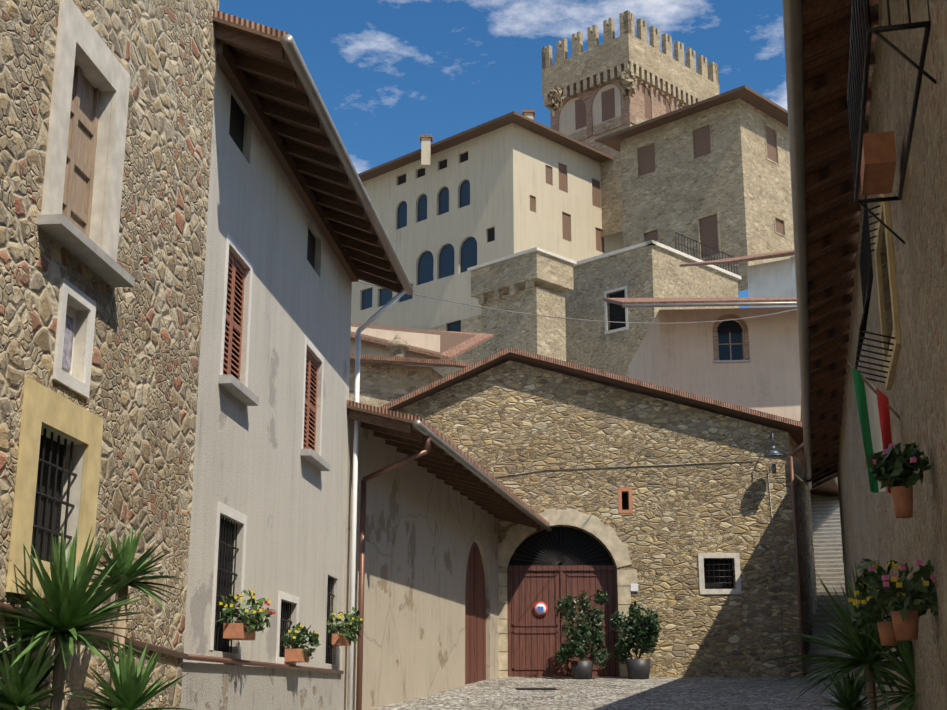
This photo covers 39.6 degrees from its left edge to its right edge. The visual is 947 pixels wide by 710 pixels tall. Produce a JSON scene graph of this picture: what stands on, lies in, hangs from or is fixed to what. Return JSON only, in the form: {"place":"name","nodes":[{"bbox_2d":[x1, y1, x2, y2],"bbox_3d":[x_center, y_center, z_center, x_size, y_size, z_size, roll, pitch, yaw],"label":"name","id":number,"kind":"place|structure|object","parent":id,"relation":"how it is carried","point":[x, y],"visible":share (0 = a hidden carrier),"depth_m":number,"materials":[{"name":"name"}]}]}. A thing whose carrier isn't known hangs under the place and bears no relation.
{"place":"outdoors","nodes":[
{"label":"outdoors","id":0,"kind":"place"},
{"bbox_2d":[0,0,351,709],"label":"facade","id":1,"kind":"structure","parent":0,"point":[141,400],"depth_m":13.81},
{"bbox_2d":[0,47,111,681],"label":"window surround","id":2,"kind":"object","parent":1,"relation":"attached to","point":[92,76],"visible":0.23,"depth_m":11.27,"materials":[{"name":"beige stone"}]},
{"bbox_2d":[62,304,76,374],"bbox_3d":[-3.438,-0.129,10.982,0.044,0.651,0.501,0,-15,1],"label":"niche back","id":3,"kind":"object","parent":2,"relation":"attached to","point":[71,312],"visible":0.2,"depth_m":11.20,"materials":[{"name":"white paint"}]},
{"bbox_2d":[62,314,74,370],"bbox_3d":[-3.428,-0.129,10.982,0.010,0.451,0.383,-1,-15,6],"label":"niche painting","id":4,"kind":"object","parent":3,"relation":"attached to","point":[68,344],"visible":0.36,"depth_m":11.07},
{"bbox_2d":[62,65,100,236],"bbox_3d":[-3.497,-1.706,11.353,0.090,1.687,0.938,-1,-15,6],"label":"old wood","id":5,"kind":"object","parent":2,"relation":"attached to","point":[80,162],"visible":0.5,"depth_m":11.58,"materials":[{"name":"brown wood"}]},
{"bbox_2d":[0,0,129,695],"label":"trim","id":6,"kind":"structure","parent":1,"relation":"attached to","point":[75,28],"depth_m":11.17,"materials":[{"name":"beige stone"}]},
{"bbox_2d":[52,278,95,397],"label":"niche trim","id":7,"kind":"structure","parent":1,"relation":"attached to","point":[85,301],"depth_m":10.90,"materials":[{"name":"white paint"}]},
{"bbox_2d":[180,662,343,709],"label":"plinth","id":8,"kind":"structure","parent":1,"relation":"attached to","point":[207,686],"depth_m":16.48,"materials":[{"name":"beige paint"}]},
{"bbox_2d":[210,232,323,664],"bbox_3d":[-2.670,1.628,17.785,0.018,4.954,5.543,-1,-15,6],"label":"window surround","id":9,"kind":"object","parent":1,"relation":"attached to","point":[230,512],"depth_m":16.17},
{"bbox_2d":[223,251,317,450],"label":"shutters","id":10,"kind":"object","parent":1,"relation":"attached to","point":[232,324],"visible":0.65,"depth_m":16.46,"materials":[{"name":"brown wood"}]},
{"bbox_2d":[213,16,402,292],"bbox_3d":[-2.404,-2.598,19.680,1.400,0.744,9.333,-1,-15,6],"label":"eave wood","id":11,"kind":"object","parent":1,"relation":"on","point":[257,69],"visible":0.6,"depth_m":17.88,"materials":[{"name":"brown wood"}]},
{"bbox_2d":[280,0,837,531],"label":"gutters","id":12,"kind":"object","parent":11,"relation":"attached to","point":[794,48],"visible":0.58,"depth_m":18.35,"materials":[{"name":"grey metal"}]},
{"bbox_2d":[213,9,551,527],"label":"roof tiles","id":13,"kind":"object","parent":1,"relation":"on","point":[248,23],"visible":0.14,"depth_m":22.71,"materials":[{"name":"brown tile"}]},
{"bbox_2d":[37,214,750,470],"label":"sills","id":14,"kind":"structure","parent":1,"relation":"attached to","point":[71,237],"depth_m":11.33,"materials":[{"name":"grey stone"}]},
{"bbox_2d":[6,194,900,598],"bbox_3d":[0.700,0.169,12.305,9.288,4.391,1.694,6,-16,-21],"label":"window surround","id":15,"kind":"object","parent":1,"relation":"attached to","point":[56,412],"depth_m":10.63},
{"bbox_2d":[33,0,935,663],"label":"iron bars","id":16,"kind":"object","parent":1,"relation":"on","point":[855,120],"visible":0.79,"depth_m":11.57,"materials":[{"name":"grey metal"}]},
{"bbox_2d":[223,131,896,662],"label":"flower boxes","id":17,"kind":"object","parent":16,"relation":"attached to","point":[877,163],"visible":0.85,"depth_m":11.54,"materials":[{"name":"ceramic"}]},
{"bbox_2d":[216,442,938,658],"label":"flower leaves","id":18,"kind":"object","parent":17,"relation":"on","point":[896,466],"visible":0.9,"depth_m":11.33,"materials":[{"name":"green plant"}]},
{"bbox_2d":[223,601,275,613],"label":"red flowers","id":19,"kind":"object","parent":18,"relation":"attached to","point":[268,604],"visible":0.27,"depth_m":15.49,"materials":[{"name":"red plant"}]},
{"bbox_2d":[218,562,934,638],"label":"yellow flowers","id":20,"kind":"object","parent":18,"relation":"attached to","point":[855,602],"visible":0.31,"depth_m":13.98,"materials":[{"name":"yellow plant"}]},
{"bbox_2d":[868,444,935,586],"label":"pink flowers","id":21,"kind":"object","parent":18,"relation":"attached to","point":[917,562],"visible":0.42,"depth_m":11.03,"materials":[{"name":"pink plant"}]},
{"bbox_2d":[358,281,795,323],"bbox_3d":[4.185,-1.492,33.074,0.022,4.488,20.888,-11,-19,37],"label":"wire","id":22,"kind":"object","parent":1,"relation":"attached to","point":[579,319],"visible":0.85,"depth_m":30.55,"materials":[{"name":"black metal"}]},
{"bbox_2d":[31,94,733,663],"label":"window","id":23,"kind":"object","parent":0,"point":[237,126],"visible":0.31,"depth_m":20.92,"materials":[{"name":"black"}]},
{"bbox_2d":[351,123,622,329],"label":"building wall","id":24,"kind":"structure","parent":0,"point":[502,170],"depth_m":144.59,"materials":[{"name":"paint"}]},
{"bbox_2d":[358,85,787,181],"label":"roof","id":25,"kind":"structure","parent":24,"relation":"on","point":[750,96],"depth_m":140.13,"materials":[{"name":"brown tile"}]},
{"bbox_2d":[421,113,532,167],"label":"castle chimneys","id":26,"kind":"object","parent":25,"relation":"on","point":[425,152],"visible":0.64,"depth_m":146.15,"materials":[{"name":"beige paint"}]},
{"bbox_2d":[420,110,534,141],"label":"castle chimney caps","id":27,"kind":"object","parent":26,"relation":"on","point":[523,112],"visible":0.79,"depth_m":146.91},
{"bbox_2d":[568,92,665,236],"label":"tower wall","id":28,"kind":"structure","parent":25,"relation":"on","point":[611,200],"depth_m":149.82,"materials":[{"name":"beige stone"}]},
{"bbox_2d":[542,10,719,107],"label":"battlement","id":29,"kind":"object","parent":28,"relation":"on","point":[595,64],"depth_m":155.30,"materials":[{"name":"beige stone"}]},
{"bbox_2d":[620,98,794,291],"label":"stone building","id":30,"kind":"structure","parent":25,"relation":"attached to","point":[739,181],"depth_m":129.75,"materials":[{"name":"stone"}]},
{"bbox_2d":[530,86,782,257],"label":"window shutters","id":31,"kind":"object","parent":30,"relation":"on","point":[708,225],"visible":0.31,"depth_m":135.56,"materials":[{"name":"brown wood"}]},
{"bbox_2d":[635,122,785,259],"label":"window frames","id":32,"kind":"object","parent":30,"relation":"attached to","point":[711,153],"depth_m":130.59,"materials":[{"name":"stone"}]},
{"bbox_2d":[219,0,786,307],"label":"sky","id":33,"kind":"structure","parent":0,"point":[387,74],"materials":[{"name":"blue"}]},
{"bbox_2d":[559,84,620,135],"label":"plaster tower panel","id":34,"kind":"structure","parent":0,"point":[567,126],"depth_m":153.88,"materials":[{"name":"beige paint"}]},
{"bbox_2d":[546,68,635,115],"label":"stone carving","id":35,"kind":"object","parent":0,"point":[555,102],"visible":1,"depth_m":148.97},
{"bbox_2d":[397,360,802,676],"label":"gable wall","id":36,"kind":"structure","parent":0,"point":[509,417],"depth_m":36.12,"materials":[{"name":"beige stone"}]},
{"bbox_2d":[507,565,618,676],"bbox_3d":[2.400,7.338,35.530,2.969,3.273,0.100,0,-15,1],"label":"door","id":37,"kind":"structure","parent":36,"relation":"in","point":[535,641],"depth_m":35.61,"materials":[{"name":"brown wood"}]},
{"bbox_2d":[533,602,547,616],"bbox_3d":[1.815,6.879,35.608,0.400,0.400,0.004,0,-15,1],"label":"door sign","id":38,"kind":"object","parent":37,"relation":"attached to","point":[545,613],"visible":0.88,"depth_m":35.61,"materials":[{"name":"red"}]},
{"bbox_2d":[535,603,545,616],"bbox_3d":[1.815,6.880,35.612,0.400,0.400,0.020,0,-15,1],"label":"door sign","id":39,"kind":"object","parent":37,"relation":"attached to","point":[536,609],"visible":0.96,"depth_m":35.60,"materials":[{"name":"white"}]},
{"bbox_2d":[538,606,543,611],"bbox_3d":[1.815,6.877,35.600,0.160,0.140,0.005,0,-15,1],"label":"door sign","id":40,"kind":"object","parent":39,"relation":"attached to","point":[540,609],"visible":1,"depth_m":35.59,"materials":[{"name":"blue"}]},
{"bbox_2d":[380,348,802,426],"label":"gable roof","id":41,"kind":"structure","parent":36,"relation":"on","point":[585,369],"depth_m":36.42,"materials":[{"name":"brown tile"}]},
{"bbox_2d":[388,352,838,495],"bbox_3d":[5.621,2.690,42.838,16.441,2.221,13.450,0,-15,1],"label":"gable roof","id":42,"kind":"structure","parent":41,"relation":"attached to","point":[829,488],"depth_m":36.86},
{"bbox_2d":[631,584,637,590],"bbox_3d":[4.329,6.253,35.389,0.200,0.200,0.015,0,-15,1],"label":"house number","id":43,"kind":"object","parent":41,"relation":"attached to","point":[634,587],"visible":0.93,"depth_m":35.38,"materials":[{"name":"white ceramic"}]},
{"bbox_2d":[496,461,786,676],"bbox_3d":[3.987,5.726,35.551,8.576,5.803,0.024,0,-15,1],"label":"cable","id":44,"kind":"object","parent":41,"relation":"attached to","point":[693,463],"visible":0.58,"depth_m":36.22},
{"bbox_2d":[764,433,783,473],"bbox_3d":[8.209,2.683,35.844,0.770,1.116,0.557,24,-28,-58],"label":"wall lamp","id":45,"kind":"object","parent":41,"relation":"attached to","point":[773,453],"visible":1,"depth_m":35.67,"materials":[{"name":"grey metal"}]},
{"bbox_2d":[806,468,836,481],"bbox_3d":[10.846,3.368,40.237,1.460,1.570,3.352,-3,-15,12],"label":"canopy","id":46,"kind":"object","parent":41,"relation":"attached to","point":[832,471],"visible":0.14,"depth_m":38.66,"materials":[{"name":"brown wood"}]},
{"bbox_2d":[618,488,632,512],"bbox_3d":[4.159,3.984,36.022,0.393,0.709,0.008,0,-15,1],"label":"window frame","id":47,"kind":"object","parent":36,"relation":"attached to","point":[620,510],"depth_m":36.01,"materials":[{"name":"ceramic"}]},
{"bbox_2d":[698,553,740,593],"bbox_3d":[6.638,5.893,35.476,1.113,1.106,0.028,0,-15,1],"label":"window frame","id":48,"kind":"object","parent":36,"relation":"attached to","point":[735,556],"depth_m":35.46,"materials":[{"name":"white stone"}]},
{"bbox_2d":[550,77,684,140],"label":"tower wall","id":49,"kind":"structure","parent":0,"point":[628,109],"depth_m":153.42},
{"bbox_2d":[371,677,867,709],"bbox_3d":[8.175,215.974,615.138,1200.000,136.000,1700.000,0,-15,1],"label":"ground","id":50,"kind":"structure","parent":0,"point":[677,693],"depth_m":27.27,"materials":[{"name":"grey stone"}]},
{"bbox_2d":[347,290,405,709],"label":"white pipes","id":51,"kind":"object","parent":50,"relation":"on","point":[378,313],"visible":1,"depth_m":22.75,"materials":[{"name":"white metal"}]},
{"bbox_2d":[349,360,442,406],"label":"wall","id":52,"kind":"structure","parent":50,"relation":"on","point":[381,384],"depth_m":45.17,"materials":[{"name":"beige stone"}]},
{"bbox_2d":[0,436,805,709],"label":"brown pipes","id":53,"kind":"object","parent":50,"relation":"on","point":[7,608],"visible":0.77,"depth_m":22.70,"materials":[{"name":"brown metal"}]},
{"bbox_2d":[342,419,498,709],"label":"plastered wall","id":54,"kind":"structure","parent":50,"relation":"on","point":[425,529],"depth_m":26.63,"materials":[{"name":"beige paint"}]},
{"bbox_2d":[347,405,541,531],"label":"lean-to roof","id":55,"kind":"structure","parent":54,"relation":"on","point":[403,435],"depth_m":26.55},
{"bbox_2d":[465,541,485,684],"bbox_3d":[0.028,6.491,32.711,0.030,3.735,2.941,-3,-15,12],"label":"side door","id":56,"kind":"structure","parent":54,"relation":"attached to","point":[475,631],"depth_m":32.86,"materials":[{"name":"brown wood"}]},
{"bbox_2d":[426,315,480,376],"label":"stone wall","id":57,"kind":"structure","parent":50,"relation":"on","point":[472,325],"depth_m":138.11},
{"bbox_2d":[448,232,737,331],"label":"railing","id":58,"kind":"object","parent":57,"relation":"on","point":[691,254],"visible":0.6,"depth_m":115.50,"materials":[{"name":"grey metal"}]},
{"bbox_2d":[0,524,919,709],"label":"yucca","id":59,"kind":"object","parent":50,"relation":"on","point":[73,603],"depth_m":9.73,"materials":[{"name":"green plant"}]},
{"bbox_2d":[516,688,556,689],"bbox_3d":[1.395,7.475,29.457,0.900,0.051,0.600,0,-15,1],"label":"drain cover","id":60,"kind":"object","parent":50,"relation":"on","point":[536,689],"visible":1,"depth_m":29.17,"materials":[{"name":"grey metal"}]},
{"bbox_2d":[498,508,638,676],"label":"arch stones","id":61,"kind":"object","parent":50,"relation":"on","point":[606,535],"visible":0.56,"depth_m":35.65,"materials":[{"name":"beige stone"}]},
{"bbox_2d":[571,659,650,678],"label":"plant pots","id":62,"kind":"object","parent":50,"relation":"on","point":[638,668],"visible":0.85,"depth_m":33.84,"materials":[{"name":"grey"}]},
{"bbox_2d":[554,589,660,668],"bbox_3d":[3.491,7.154,34.353,2.801,2.060,1.292,0,-15,1],"label":"shrub","id":63,"kind":"object","parent":62,"relation":"in","point":[642,629],"depth_m":34.17,"materials":[{"name":"green plant"}]},
{"bbox_2d":[747,256,796,307],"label":"house wall","id":64,"kind":"structure","parent":50,"relation":"on","point":[772,279],"depth_m":75.49,"materials":[{"name":"white paint"}]},
{"bbox_2d":[791,256,795,278],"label":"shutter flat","id":65,"kind":"structure","parent":64,"relation":"on","point":[793,267],"depth_m":75.02,"materials":[{"name":"white"}]},
{"bbox_2d":[788,400,816,664],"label":"gable side","id":66,"kind":"structure","parent":50,"relation":"on","point":[806,545],"depth_m":37.81,"materials":[{"name":"stone"}]},
{"bbox_2d":[806,497,854,676],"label":"stairs","id":67,"kind":"structure","parent":50,"relation":"on","point":[826,593],"depth_m":41.36,"materials":[{"name":"grey stone"}]},
{"bbox_2d":[806,496,853,672],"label":"stair nosing","id":68,"kind":"object","parent":67,"relation":"on","point":[826,568],"visible":0.1,"depth_m":42.13,"materials":[{"name":"grey stone"}]},
{"bbox_2d":[837,0,946,709],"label":"wall","id":69,"kind":"structure","parent":50,"relation":"on","point":[872,526],"depth_m":11.63,"materials":[{"name":"stone"}]},
{"bbox_2d":[802,0,878,489],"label":"eave wood","id":70,"kind":"object","parent":69,"relation":"on","point":[832,215],"visible":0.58,"depth_m":18.19,"materials":[{"name":"brown wood"}]},
{"bbox_2d":[847,361,899,418],"bbox_3d":[4.209,0.370,13.834,0.499,0.655,0.028,-4,-15,14],"label":"flag pole","id":71,"kind":"object","parent":69,"relation":"attached to","point":[873,390],"visible":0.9,"depth_m":13.83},
{"bbox_2d":[852,368,878,492],"bbox_3d":[4.099,0.764,13.764,0.175,1.358,0.073,3,-15,-11],"label":"green flag","id":72,"kind":"object","parent":71,"relation":"hanging from","point":[859,386],"visible":0.79,"depth_m":13.77,"materials":[{"name":"green fabric"}]},
{"bbox_2d":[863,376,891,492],"bbox_3d":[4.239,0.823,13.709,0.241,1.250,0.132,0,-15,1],"label":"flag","id":73,"kind":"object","parent":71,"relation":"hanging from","point":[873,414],"depth_m":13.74,"materials":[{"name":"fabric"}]},
{"bbox_2d":[877,486,918,645],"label":"flower pots","id":74,"kind":"object","parent":69,"relation":"attached to","point":[895,630],"visible":1,"depth_m":11.11,"materials":[{"name":"orange ceramic"}]},
{"bbox_2d":[561,245,738,376],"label":"terrace wall","id":75,"kind":"structure","parent":0,"point":[651,271],"depth_m":111.92,"materials":[{"name":"beige stone"}]},
{"bbox_2d":[471,251,573,304],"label":"parapet","id":76,"kind":"structure","parent":75,"relation":"attached to","point":[528,272],"depth_m":105.39,"materials":[{"name":"stone"}]},
{"bbox_2d":[481,286,565,360],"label":"buttress wall","id":77,"kind":"structure","parent":75,"relation":"attached to","point":[542,335],"depth_m":104.49,"materials":[{"name":"beige stone"}]},
{"bbox_2d":[467,240,740,279],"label":"parapet coping","id":78,"kind":"object","parent":75,"relation":"on","point":[641,245],"visible":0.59,"depth_m":110.63,"materials":[{"name":"grey stone"}]},
{"bbox_2d":[604,286,627,334],"bbox_3d":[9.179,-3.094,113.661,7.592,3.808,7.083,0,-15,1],"label":"window frame","id":79,"kind":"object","parent":75,"relation":"attached to","point":[605,311],"depth_m":111.11,"materials":[{"name":"grey stone"}]},
{"bbox_2d":[635,83,682,120],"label":"brick tower panel","id":80,"kind":"structure","parent":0,"point":[660,103],"depth_m":152.30,"materials":[{"name":"beige paint"}]},
{"bbox_2d":[628,307,820,496],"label":"house wall","id":81,"kind":"structure","parent":0,"point":[680,357],"depth_m":50.29,"materials":[{"name":"beige paint"}]},
{"bbox_2d":[350,250,796,367],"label":"house roof","id":82,"kind":"structure","parent":81,"relation":"on","point":[450,354],"depth_m":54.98,"materials":[{"name":"brown tile"}]},
{"bbox_2d":[350,327,439,373],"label":"wall","id":83,"kind":"structure","parent":82,"relation":"on","point":[427,341],"depth_m":60.41,"materials":[{"name":"paint"}]},
{"bbox_2d":[386,335,408,363],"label":"chimney pot","id":84,"kind":"object","parent":82,"relation":"on","point":[397,346],"visible":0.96,"depth_m":45.45,"materials":[{"name":"beige stone"}]},
{"bbox_2d":[362,180,742,359],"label":"window panes","id":85,"kind":"object","parent":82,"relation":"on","point":[469,259],"visible":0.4,"depth_m":144.67,"materials":[{"name":"blue"}]},
{"bbox_2d":[717,332,743,359],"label":"window frames","id":86,"kind":"structure","parent":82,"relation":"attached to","point":[730,343],"depth_m":50.57,"materials":[{"name":"grey wood"}]},
{"bbox_2d":[712,314,749,359],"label":"window surround","id":87,"kind":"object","parent":81,"relation":"attached to","point":[746,336],"depth_m":50.48,"materials":[{"name":"brown stone"}]}
]}

